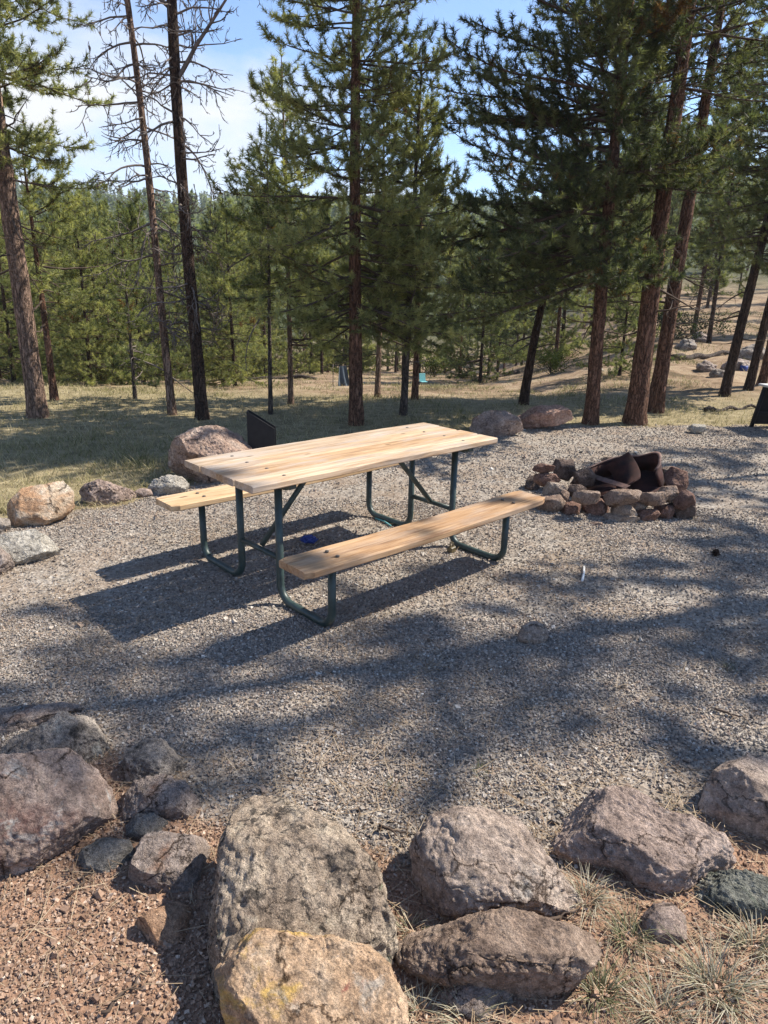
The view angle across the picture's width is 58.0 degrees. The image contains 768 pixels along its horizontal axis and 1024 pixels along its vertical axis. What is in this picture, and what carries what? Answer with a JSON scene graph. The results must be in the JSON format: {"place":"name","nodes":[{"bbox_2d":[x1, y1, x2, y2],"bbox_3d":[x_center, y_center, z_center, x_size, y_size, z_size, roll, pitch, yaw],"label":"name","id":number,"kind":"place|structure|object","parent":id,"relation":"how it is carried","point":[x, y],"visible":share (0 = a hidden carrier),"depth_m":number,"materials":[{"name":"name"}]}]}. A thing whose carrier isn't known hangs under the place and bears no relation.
{"place":"outdoors","nodes":[
{"label":"outdoors","id":0,"kind":"place"},
{"bbox_2d":[0,206,767,1023],"bbox_3d":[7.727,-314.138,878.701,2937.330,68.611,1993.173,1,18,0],"label":"ground","id":1,"kind":"structure","parent":0,"point":[570,374],"depth_m":4.09,"materials":[{"name":"gravel"}]},
{"bbox_2d":[0,529,59,564],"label":"rock","id":2,"kind":"object","parent":1,"relation":"on","point":[27,546],"visible":0.74,"depth_m":4.37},
{"bbox_2d":[0,224,65,378],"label":"pine tree","id":3,"kind":"object","parent":1,"relation":"on","point":[10,312],"visible":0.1,"depth_m":15.72,"materials":[{"name":"green plant"}]},
{"bbox_2d":[7,481,74,526],"bbox_3d":[-2.541,-0.032,5.139,0.464,0.339,0.319,-10,21,-31],"label":"rock","id":4,"kind":"object","parent":1,"relation":"on","point":[39,505],"visible":0.92,"depth_m":5.05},
{"bbox_2d":[0,210,82,382],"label":"pine tree","id":5,"kind":"object","parent":1,"relation":"on","point":[11,364],"visible":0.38,"depth_m":13.58,"materials":[{"name":"green plant"}]},
{"bbox_2d":[0,702,85,735],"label":"rock","id":6,"kind":"object","parent":1,"relation":"on","point":[17,718],"visible":0.62,"depth_m":2.79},
{"bbox_2d":[0,211,104,381],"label":"pine tree","id":7,"kind":"object","parent":1,"relation":"on","point":[32,268],"visible":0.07,"depth_m":17.71,"materials":[{"name":"green plant"}]},
{"bbox_2d":[0,710,110,762],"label":"rock","id":8,"kind":"object","parent":1,"relation":"on","point":[83,736],"visible":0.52,"depth_m":2.56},
{"bbox_2d":[0,0,118,418],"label":"pine tree","id":9,"kind":"object","parent":1,"relation":"on","point":[29,74],"visible":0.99,"depth_m":8.21,"materials":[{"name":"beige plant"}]},
{"bbox_2d":[0,748,119,877],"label":"rock","id":10,"kind":"object","parent":1,"relation":"on","point":[54,802],"visible":0.85,"depth_m":2.15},
{"bbox_2d":[25,185,94,380],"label":"pine tree","id":11,"kind":"object","parent":1,"relation":"on","point":[42,253],"visible":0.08,"depth_m":22.23,"materials":[{"name":"green plant"}]},
{"bbox_2d":[0,131,127,400],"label":"pine tree","id":12,"kind":"object","parent":1,"relation":"on","point":[41,280],"visible":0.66,"depth_m":9.68,"materials":[{"name":"green plant"}]},
{"bbox_2d":[36,199,146,381],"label":"pine tree","id":13,"kind":"object","parent":1,"relation":"on","point":[60,308],"visible":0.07,"depth_m":20.63,"materials":[{"name":"green plant"}]},
{"bbox_2d":[38,193,150,385],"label":"pine tree","id":14,"kind":"object","parent":1,"relation":"on","point":[92,326],"visible":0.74,"depth_m":12.88,"materials":[{"name":"green plant"}]},
{"bbox_2d":[46,187,161,383],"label":"pine tree","id":15,"kind":"object","parent":1,"relation":"on","point":[88,222],"visible":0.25,"depth_m":14.17,"materials":[{"name":"green plant"}]},
{"bbox_2d":[51,193,156,381],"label":"pine tree","id":16,"kind":"object","parent":1,"relation":"on","point":[104,209],"visible":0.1,"depth_m":17.26,"materials":[{"name":"green plant"}]},
{"bbox_2d":[78,837,134,873],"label":"rock","id":17,"kind":"object","parent":1,"relation":"on","point":[98,854],"visible":0.66,"depth_m":2.13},
{"bbox_2d":[79,479,137,504],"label":"rock","id":18,"kind":"object","parent":1,"relation":"on","point":[100,491],"visible":0.88,"depth_m":5.56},
{"bbox_2d":[68,207,188,379],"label":"pine tree","id":19,"kind":"object","parent":1,"relation":"on","point":[130,239],"visible":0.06,"depth_m":19.47,"materials":[{"name":"green plant"}]},
{"bbox_2d":[70,189,211,384],"bbox_3d":[-4.876,-4.308,13.971,2.584,4.127,2.259,14,22,34],"label":"pine tree","id":20,"kind":"object","parent":1,"relation":"on","point":[131,222],"visible":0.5,"depth_m":13.76,"materials":[{"name":"green plant"}]},
{"bbox_2d":[63,0,221,415],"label":"dead tree","id":21,"kind":"object","parent":1,"relation":"on","point":[164,338],"visible":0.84,"depth_m":8.48,"materials":[{"name":"beige plant"}]},
{"bbox_2d":[125,812,167,839],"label":"rock","id":22,"kind":"object","parent":1,"relation":"on","point":[138,826],"visible":0.63,"depth_m":2.25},
{"bbox_2d":[122,737,183,786],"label":"rock","id":23,"kind":"object","parent":1,"relation":"on","point":[151,756],"visible":0.68,"depth_m":2.50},
{"bbox_2d":[87,204,223,401],"bbox_3d":[-3.431,-2.885,10.085,1.768,3.031,1.087,11,21,28],"label":"pine tree","id":24,"kind":"object","parent":1,"relation":"on","point":[130,329],"visible":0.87,"depth_m":10.21,"materials":[{"name":"green plant"}]},
{"bbox_2d":[122,774,199,823],"bbox_3d":[-0.759,1.002,2.390,0.263,0.188,0.208,1,18,0],"label":"rock","id":25,"kind":"object","parent":1,"relation":"on","point":[166,796],"visible":0.72,"depth_m":2.32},
{"bbox_2d":[134,901,192,947],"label":"rock","id":26,"kind":"object","parent":1,"relation":"on","point":[155,926],"visible":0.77,"depth_m":1.91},
{"bbox_2d":[148,474,189,494],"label":"rock","id":27,"kind":"object","parent":1,"relation":"on","point":[167,484],"visible":0.84,"depth_m":5.85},
{"bbox_2d":[128,831,210,892],"bbox_3d":[-0.659,1.100,2.134,0.228,0.209,0.219,1,18,0],"label":"rock","id":28,"kind":"object","parent":1,"relation":"on","point":[160,861],"visible":0.66,"depth_m":2.07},
{"bbox_2d":[134,204,228,380],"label":"pine tree","id":29,"kind":"object","parent":1,"relation":"on","point":[171,223],"visible":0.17,"depth_m":20.61,"materials":[{"name":"green plant"}]},
{"bbox_2d":[117,0,260,419],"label":"dead tree","id":30,"kind":"object","parent":1,"relation":"on","point":[175,75],"visible":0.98,"depth_m":8.10,"materials":[{"name":"black plant"}]},
{"bbox_2d":[168,425,251,482],"bbox_3d":[-1.558,-0.517,6.322,0.840,0.571,0.592,1,18,0],"label":"rock","id":31,"kind":"object","parent":1,"relation":"on","point":[200,442],"visible":0.66,"depth_m":6.15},
{"bbox_2d":[167,203,272,380],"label":"pine tree","id":32,"kind":"object","parent":1,"relation":"on","point":[180,362],"visible":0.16,"depth_m":19.15,"materials":[{"name":"green plant"}]},
{"bbox_2d":[200,197,242,377],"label":"pine tree","id":33,"kind":"object","parent":1,"relation":"on","point":[215,206],"visible":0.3,"depth_m":16.04,"materials":[{"name":"green plant"}]},
{"bbox_2d":[179,198,279,386],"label":"pine tree","id":34,"kind":"object","parent":1,"relation":"on","point":[224,368],"visible":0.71,"depth_m":14.83,"materials":[{"name":"green plant"}]},
{"bbox_2d":[246,409,275,448],"bbox_3d":[-1.131,-0.584,6.426,0.250,0.717,0.112,0,18,-3],"label":"camp grill","id":35,"kind":"object","parent":1,"relation":"on","point":[261,432],"visible":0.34,"depth_m":6.33,"materials":[{"name":"black metal"}]},
{"bbox_2d":[212,217,311,377],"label":"pine tree","id":36,"kind":"object","parent":1,"relation":"on","point":[281,369],"visible":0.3,"depth_m":22.53,"materials":[{"name":"green plant"}]},
{"bbox_2d":[214,112,319,414],"bbox_3d":[-1.541,-2.964,8.897,1.390,4.021,1.654,1,18,0],"label":"pine tree","id":37,"kind":"object","parent":1,"relation":"on","point":[252,220],"visible":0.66,"depth_m":8.83,"materials":[{"name":"green plant"}]},
{"bbox_2d":[224,45,373,404],"bbox_3d":[-1.136,-3.698,9.602,2.072,4.959,1.867,1,18,0],"label":"pine tree","id":38,"kind":"object","parent":1,"relation":"on","point":[307,179],"visible":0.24,"depth_m":9.48,"materials":[{"name":"green plant"}]},
{"bbox_2d":[207,795,398,1003],"bbox_3d":[-0.221,1.098,1.904,0.523,0.370,0.583,1,18,0],"label":"rock","id":39,"kind":"object","parent":1,"relation":"on","point":[284,864],"visible":0.68,"depth_m":1.85,"materials":[{"name":"stone"}]},
{"bbox_2d":[260,194,348,375],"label":"pine tree","id":40,"kind":"object","parent":1,"relation":"on","point":[312,356],"visible":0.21,"depth_m":25.58,"materials":[{"name":"green plant"}]},
{"bbox_2d":[307,214,385,371],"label":"pine tree","id":41,"kind":"object","parent":1,"relation":"on","point":[338,360],"visible":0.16,"depth_m":27.33,"materials":[{"name":"green plant"}]},
{"bbox_2d":[203,0,492,425],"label":"pine tree","id":42,"kind":"object","parent":1,"relation":"on","point":[328,296],"visible":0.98,"depth_m":7.87,"materials":[{"name":"green plant"}]},
{"bbox_2d":[156,422,544,626],"bbox_3d":[-0.187,-0.039,4.411,1.945,0.761,1.575,-15,24,-41],"label":"picnic table","id":43,"kind":"object","parent":1,"relation":"on","point":[278,469],"visible":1,"depth_m":4.06,"materials":[{"name":"brown wood"}]},
{"bbox_2d":[307,220,393,372],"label":"pine tree","id":44,"kind":"object","parent":1,"relation":"on","point":[367,366],"visible":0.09,"depth_m":29.17,"materials":[{"name":"green plant"}]},
{"bbox_2d":[0,461,767,1023],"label":"fallen needles","id":45,"kind":"object","parent":1,"relation":"on","point":[120,959],"visible":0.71,"depth_m":2.50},
{"bbox_2d":[0,309,767,514],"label":"meadow grass","id":46,"kind":"structure","parent":1,"relation":"on","point":[80,438],"depth_m":9.64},
{"bbox_2d":[0,164,767,294],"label":"distant forest","id":47,"kind":"object","parent":1,"relation":"on","point":[111,199],"visible":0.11,"depth_m":158.44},
{"bbox_2d":[0,749,767,1023],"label":"red grit","id":48,"kind":"object","parent":1,"relation":"on","point":[98,893],"visible":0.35,"depth_m":1.86,"materials":[{"name":"gravel"}]},
{"bbox_2d":[214,928,408,1023],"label":"rock","id":49,"kind":"object","parent":48,"relation":"on","point":[267,976],"visible":1,"depth_m":1.60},
{"bbox_2d":[346,84,428,397],"bbox_3d":[-0.037,-4.067,10.870,1.842,5.029,1.607,-3,18,-13],"label":"pine tree","id":50,"kind":"object","parent":1,"relation":"on","point":[377,389],"visible":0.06,"depth_m":10.78,"materials":[{"name":"green plant"}]},
{"bbox_2d":[331,28,492,415],"bbox_3d":[0.348,-3.420,8.906,2.063,4.925,1.985,11,20,26],"label":"pine tree","id":51,"kind":"object","parent":1,"relation":"on","point":[455,182],"visible":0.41,"depth_m":8.67,"materials":[{"name":"green plant"}]},
{"bbox_2d":[371,84,471,399],"bbox_3d":[0.554,-3.881,10.643,1.707,4.755,1.302,1,18,0],"label":"pine tree","id":52,"kind":"object","parent":1,"relation":"on","point":[415,387],"visible":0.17,"depth_m":10.25,"materials":[{"name":"green plant"}]},
{"bbox_2d":[402,344,450,376],"bbox_3d":[1.465,-5.112,23.395,1.680,1.292,1.781,1,18,0],"label":"bush","id":53,"kind":"object","parent":1,"relation":"on","point":[430,364],"visible":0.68,"depth_m":23.52,"materials":[{"name":"green plant"}]},
{"bbox_2d":[404,975,450,1023],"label":"grass tuft","id":54,"kind":"object","parent":1,"relation":"on","point":[415,1001],"visible":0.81,"depth_m":1.74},
{"bbox_2d":[421,233,494,372],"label":"pine tree","id":55,"kind":"object","parent":1,"relation":"on","point":[475,356],"visible":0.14,"depth_m":35.37,"materials":[{"name":"green plant"}]},
{"bbox_2d":[443,218,480,378],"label":"pine tree","id":56,"kind":"object","parent":1,"relation":"on","point":[458,268],"visible":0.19,"depth_m":21.02,"materials":[{"name":"green plant"}]},
{"bbox_2d":[419,982,515,1023],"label":"grass tuft","id":57,"kind":"object","parent":1,"relation":"on","point":[449,1008],"visible":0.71,"depth_m":1.70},
{"bbox_2d":[437,984,512,1020],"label":"rock","id":58,"kind":"object","parent":1,"relation":"on","point":[467,996],"visible":0.51,"depth_m":1.72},
{"bbox_2d":[434,218,528,383],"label":"pine tree","id":59,"kind":"object","parent":1,"relation":"on","point":[492,357],"visible":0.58,"depth_m":18.44,"materials":[{"name":"green plant"}]},
{"bbox_2d":[409,804,582,923],"bbox_3d":[0.338,1.082,2.097,0.522,0.331,0.353,1,18,0],"label":"rock","id":60,"kind":"object","parent":1,"relation":"on","point":[474,858],"visible":0.75,"depth_m":2.00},
{"bbox_2d":[469,410,523,436],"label":"rock","id":61,"kind":"object","parent":1,"relation":"on","point":[497,423],"visible":0.85,"depth_m":8.47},
{"bbox_2d":[395,906,601,999],"bbox_3d":[0.301,1.159,1.826,0.550,0.211,0.216,1,18,0],"label":"rock","id":62,"kind":"object","parent":1,"relation":"on","point":[519,954],"visible":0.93,"depth_m":1.75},
{"bbox_2d":[508,215,546,365],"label":"pine tree","id":63,"kind":"object","parent":1,"relation":"on","point":[524,317],"visible":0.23,"depth_m":27.71,"materials":[{"name":"green plant"}]},
{"bbox_2d":[517,621,548,644],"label":"rock","id":64,"kind":"object","parent":1,"relation":"on","point":[533,632],"visible":0.86,"depth_m":3.51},
{"bbox_2d":[518,404,572,428],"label":"rock","id":65,"kind":"object","parent":1,"relation":"on","point":[539,416],"visible":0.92,"depth_m":8.89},
{"bbox_2d":[518,346,584,374],"bbox_3d":[4.329,-3.967,18.066,1.712,0.859,1.207,1,18,0],"label":"bush","id":66,"kind":"object","parent":1,"relation":"on","point":[553,362],"visible":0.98,"depth_m":18.08,"materials":[{"name":"green plant"}]},
{"bbox_2d":[537,494,565,511],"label":"stone","id":67,"kind":"object","parent":1,"relation":"on","point":[554,502],"visible":0.68,"depth_m":5.58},
{"bbox_2d":[503,161,613,360],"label":"pine tree","id":68,"kind":"object","parent":1,"relation":"on","point":[551,339],"visible":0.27,"depth_m":22.71,"materials":[{"name":"green plant"}]},
{"bbox_2d":[493,97,627,404],"bbox_3d":[2.485,-3.649,10.238,1.868,4.673,1.914,1,18,0],"label":"pine tree","id":69,"kind":"object","parent":1,"relation":"on","point":[524,396],"visible":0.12,"depth_m":10.57,"materials":[{"name":"green plant"}]},
{"bbox_2d":[553,458,575,480],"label":"stone","id":70,"kind":"object","parent":1,"relation":"on","point":[564,469],"visible":0.81,"depth_m":6.15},
{"bbox_2d":[363,0,767,424],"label":"pine tree","id":71,"kind":"object","parent":1,"relation":"on","point":[541,115],"visible":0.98,"depth_m":8.02,"materials":[{"name":"green plant"}]},
{"bbox_2d":[541,78,596,369],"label":"pine tree","id":72,"kind":"object","parent":1,"relation":"on","point":[559,316],"visible":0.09,"depth_m":19.15,"materials":[{"name":"green plant"}]},
{"bbox_2d":[561,500,580,514],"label":"stone","id":73,"kind":"object","parent":1,"relation":"on","point":[571,507],"visible":0.75,"depth_m":5.55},
{"bbox_2d":[571,490,600,504],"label":"stone","id":74,"kind":"object","parent":73,"relation":"on","point":[586,497],"visible":1,"depth_m":5.40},
{"bbox_2d":[573,468,595,487],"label":"stone","id":75,"kind":"object","parent":1,"relation":"on","point":[586,477],"visible":0.91,"depth_m":5.99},
{"bbox_2d":[559,858,639,943],"bbox_3d":[0.593,1.122,2.016,0.312,0.095,0.296,1,18,0],"label":"grass tuft","id":76,"kind":"object","parent":1,"relation":"on","point":[593,891],"visible":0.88,"depth_m":2.06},
{"bbox_2d":[564,921,653,1023],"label":"grass tuft","id":77,"kind":"object","parent":1,"relation":"on","point":[604,977],"visible":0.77,"depth_m":1.77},
{"bbox_2d":[570,451,663,506],"bbox_3d":[2.038,-0.292,6.045,0.855,0.235,0.677,-21,23,1],"label":"fire ring","id":78,"kind":"object","parent":1,"relation":"on","point":[642,472],"visible":0.59,"depth_m":6.13,"materials":[{"name":"metal"}]},
{"bbox_2d":[576,37,660,335],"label":"pine tree","id":79,"kind":"object","parent":1,"relation":"on","point":[608,140],"visible":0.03,"depth_m":28.10,"materials":[{"name":"green plant"}]},
{"bbox_2d":[602,513,639,522],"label":"stone","id":80,"kind":"object","parent":1,"relation":"on","point":[618,518],"visible":0.48,"depth_m":5.42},
{"bbox_2d":[610,505,637,515],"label":"stone","id":81,"kind":"object","parent":80,"relation":"on","point":[625,510],"visible":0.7,"depth_m":5.42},
{"bbox_2d":[603,489,641,505],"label":"stone","id":82,"kind":"object","parent":81,"relation":"on","point":[617,497],"visible":1,"depth_m":5.40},
{"bbox_2d":[567,222,685,376],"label":"pine tree","id":83,"kind":"object","parent":1,"relation":"on","point":[619,347],"visible":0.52,"depth_m":14.41,"materials":[{"name":"green plant"}]},
{"bbox_2d":[575,887,683,985],"bbox_3d":[0.689,1.156,1.923,0.289,0.094,0.319,1,18,0],"label":"grass tuft","id":84,"kind":"object","parent":1,"relation":"on","point":[616,929],"visible":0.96,"depth_m":1.93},
{"bbox_2d":[548,785,735,894],"bbox_3d":[0.806,1.066,2.222,0.584,0.283,0.304,10,20,25],"label":"rock","id":85,"kind":"object","parent":1,"relation":"on","point":[644,841],"visible":0.81,"depth_m":2.15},
{"bbox_2d":[597,0,687,322],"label":"pine tree","id":86,"kind":"object","parent":1,"relation":"on","point":[634,201],"visible":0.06,"depth_m":29.35,"materials":[{"name":"green plant"}]},
{"bbox_2d":[607,182,681,325],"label":"pine tree","id":87,"kind":"object","parent":1,"relation":"on","point":[647,235],"visible":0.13,"depth_m":25.07,"materials":[{"name":"green plant"}]},
{"bbox_2d":[537,0,767,425],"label":"pine tree","id":88,"kind":"object","parent":1,"relation":"on","point":[636,408],"visible":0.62,"depth_m":8.26,"materials":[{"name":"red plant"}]},
{"bbox_2d":[641,902,687,942],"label":"rock","id":89,"kind":"object","parent":1,"relation":"on","point":[667,916],"visible":0.81,"depth_m":1.94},
{"bbox_2d":[611,949,730,1023],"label":"grass tuft","id":90,"kind":"object","parent":1,"relation":"on","point":[664,998],"visible":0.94,"depth_m":1.74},
{"bbox_2d":[615,296,735,342],"bbox_3d":[8.527,-5.590,20.075,3.366,1.275,1.817,6,19,15],"label":"bush","id":91,"kind":"object","parent":1,"relation":"on","point":[660,318],"visible":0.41,"depth_m":20.09,"materials":[{"name":"green plant"}]},
{"bbox_2d":[663,466,688,491],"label":"stone","id":92,"kind":"object","parent":1,"relation":"on","point":[677,477],"visible":0.72,"depth_m":5.98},
{"bbox_2d":[659,154,693,305],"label":"pine tree","id":93,"kind":"object","parent":1,"relation":"on","point":[673,221],"visible":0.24,"depth_m":28.37,"materials":[{"name":"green plant"}]},
{"bbox_2d":[587,0,767,413],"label":"pine tree","id":94,"kind":"object","parent":1,"relation":"on","point":[658,387],"visible":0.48,"depth_m":9.55,"materials":[{"name":"green plant"}]},
{"bbox_2d":[668,502,696,518],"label":"stone","id":95,"kind":"object","parent":1,"relation":"on","point":[691,510],"visible":0.59,"depth_m":5.54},
{"bbox_2d":[673,490,695,509],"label":"stone","id":96,"kind":"object","parent":95,"relation":"on","point":[684,500],"visible":0.95,"depth_m":5.48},
{"bbox_2d":[631,916,767,1023],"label":"grass tuft","id":97,"kind":"object","parent":1,"relation":"on","point":[713,969],"visible":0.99,"depth_m":1.79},
{"bbox_2d":[681,184,742,296],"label":"pine tree","id":98,"kind":"object","parent":1,"relation":"on","point":[694,287],"visible":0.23,"depth_m":40.02,"materials":[{"name":"green plant"}]},
{"bbox_2d":[665,0,767,396],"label":"pine tree","id":99,"kind":"object","parent":1,"relation":"on","point":[757,261],"visible":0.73,"depth_m":11.51,"materials":[{"name":"green plant"}]},
{"bbox_2d":[684,4,756,333],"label":"pine tree","id":100,"kind":"object","parent":1,"relation":"on","point":[700,292],"visible":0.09,"depth_m":21.30,"materials":[{"name":"green plant"}]},
{"bbox_2d":[684,7,767,343],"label":"pine tree","id":101,"kind":"object","parent":1,"relation":"on","point":[720,264],"visible":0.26,"depth_m":18.50,"materials":[{"name":"green plant"}]},
{"bbox_2d":[692,869,767,921],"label":"rock","id":102,"kind":"object","parent":1,"relation":"on","point":[746,889],"visible":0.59,"depth_m":2.03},
{"bbox_2d":[694,898,767,975],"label":"grass tuft","id":103,"kind":"object","parent":1,"relation":"on","point":[751,937],"visible":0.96,"depth_m":1.93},
{"bbox_2d":[697,754,767,843],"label":"rock","id":104,"kind":"object","parent":1,"relation":"on","point":[735,793],"visible":0.8,"depth_m":2.36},
{"bbox_2d":[707,43,767,390],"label":"pine tree","id":105,"kind":"object","parent":1,"relation":"on","point":[750,381],"visible":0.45,"depth_m":12.35,"materials":[{"name":"green plant"}]},
{"bbox_2d":[719,4,767,384],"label":"pine tree","id":106,"kind":"object","parent":1,"relation":"on","point":[763,376],"visible":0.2,"depth_m":12.81,"materials":[{"name":"green plant"}]},
{"bbox_2d":[749,383,767,426],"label":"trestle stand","id":107,"kind":"object","parent":1,"relation":"on","point":[760,415],"visible":0.85,"depth_m":9.45,"materials":[{"name":"black metal"}]},
{"bbox_2d":[0,424,767,873],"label":"gravel","id":108,"kind":"structure","parent":0,"point":[284,638],"depth_m":3.35,"materials":[{"name":"gravel"}]},
{"bbox_2d":[636,509,660,520],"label":"stone","id":109,"kind":"object","parent":108,"relation":"on","point":[647,514],"visible":0.71,"depth_m":5.46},
{"bbox_2d":[631,502,646,510],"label":"stone","id":110,"kind":"object","parent":109,"relation":"on","point":[637,506],"visible":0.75,"depth_m":5.52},
{"bbox_2d":[638,491,668,505],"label":"stone","id":111,"kind":"object","parent":110,"relation":"on","point":[653,498],"visible":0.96,"depth_m":5.45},
{"bbox_2d":[0,0,767,213],"label":"sky","id":112,"kind":"structure","parent":0,"point":[234,58],"materials":[{"name":"blue"}]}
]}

